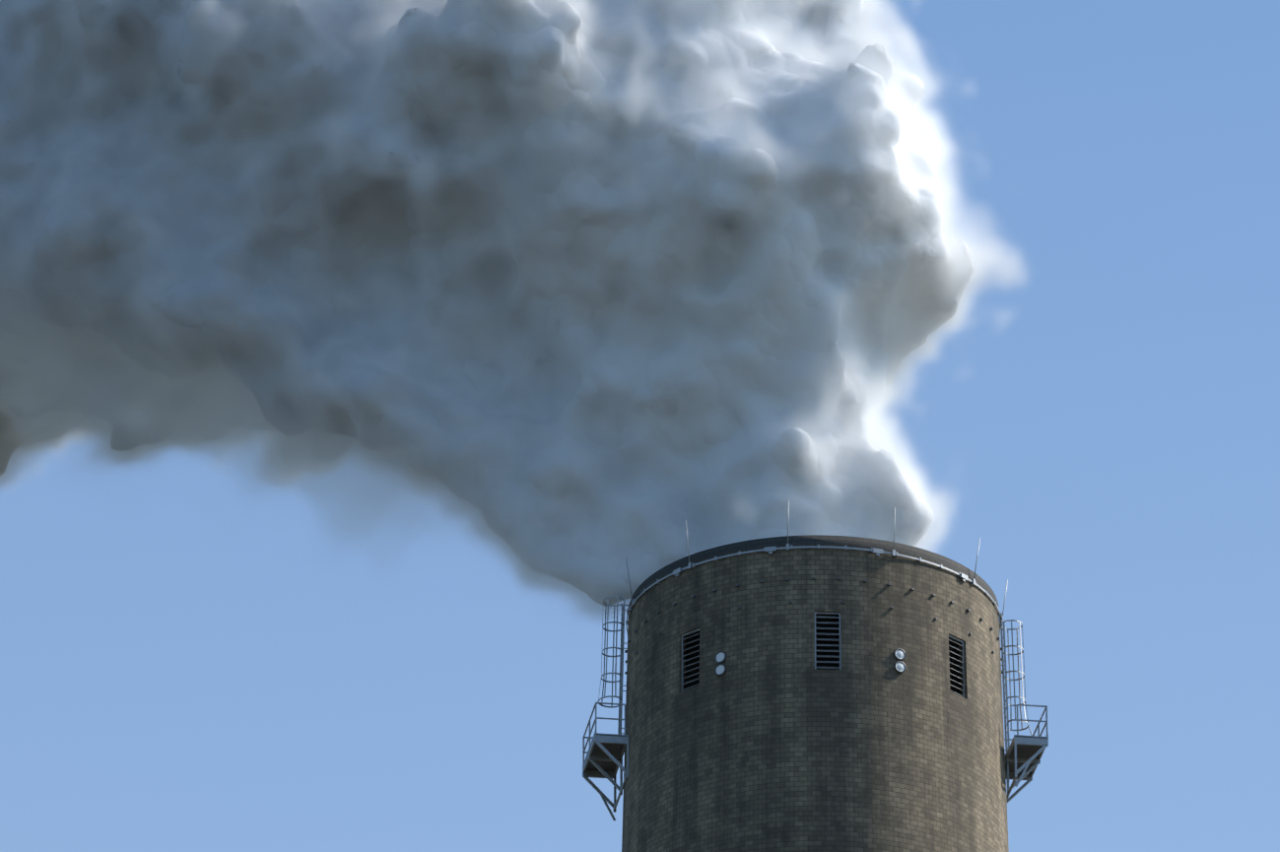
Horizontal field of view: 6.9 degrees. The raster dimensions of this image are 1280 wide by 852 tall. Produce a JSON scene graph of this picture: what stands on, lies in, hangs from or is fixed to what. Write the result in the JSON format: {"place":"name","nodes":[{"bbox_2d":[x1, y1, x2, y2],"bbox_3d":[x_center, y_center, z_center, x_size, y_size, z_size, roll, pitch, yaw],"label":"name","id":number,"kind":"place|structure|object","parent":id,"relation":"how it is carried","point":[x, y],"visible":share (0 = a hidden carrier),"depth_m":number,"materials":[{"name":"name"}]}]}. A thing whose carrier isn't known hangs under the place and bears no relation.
{"place":"outdoors","nodes":[
{"label":"outdoors","id":0,"kind":"place"},
{"bbox_2d":[0,0,974,606],"bbox_3d":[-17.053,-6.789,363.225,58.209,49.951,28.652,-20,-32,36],"label":"smoke plume","id":1,"kind":"object","parent":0,"point":[296,278],"visible":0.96,"depth_m":349.14,"materials":[{"name":"grey"}]},
{"bbox_2d":[0,0,1279,851],"label":"sky","id":2,"kind":"structure","parent":0,"point":[227,643],"materials":[{"name":"blue"}]},
{"bbox_2d":[621,535,1009,851],"bbox_3d":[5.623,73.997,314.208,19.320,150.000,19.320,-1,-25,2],"label":"chimney","id":3,"kind":"object","parent":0,"point":[772,739],"visible":0.94,"depth_m":339.10,"materials":[{"name":"brick"}]},
{"bbox_2d":[582,596,631,820],"bbox_3d":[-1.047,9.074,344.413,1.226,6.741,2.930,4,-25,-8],"label":"ladder platform","id":4,"kind":"structure","parent":3,"relation":"attached to","point":[604,753],"depth_m":343.81,"materials":[{"name":"metal"}]},
{"bbox_2d":[714,648,906,675],"bbox_3d":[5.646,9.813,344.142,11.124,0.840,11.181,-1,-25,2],"label":"warning lights","id":5,"kind":"object","parent":3,"relation":"on","point":[900,667],"visible":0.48,"depth_m":339.17,"materials":[{"name":"white"}]},
{"bbox_2d":[624,500,1008,674],"bbox_3d":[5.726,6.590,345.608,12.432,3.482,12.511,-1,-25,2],"label":"lightning protection system","id":6,"kind":"object","parent":3,"relation":"attached to","point":[771,550],"visible":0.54,"depth_m":341.38,"materials":[{"name":"metal"}]},
{"bbox_2d":[681,611,964,697],"bbox_3d":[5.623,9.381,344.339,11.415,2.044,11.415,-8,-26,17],"label":"louvered vents","id":7,"kind":"object","parent":3,"relation":"attached to","point":[840,662],"visible":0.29,"depth_m":339.41,"materials":[{"name":"metal"}]},
{"bbox_2d":[999,619,1048,803],"bbox_3d":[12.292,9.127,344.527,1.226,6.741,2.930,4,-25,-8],"label":"ladder platform","id":8,"kind":"structure","parent":3,"relation":"attached to","point":[1023,755],"depth_m":344.47,"materials":[{"name":"metal"}]}
]}

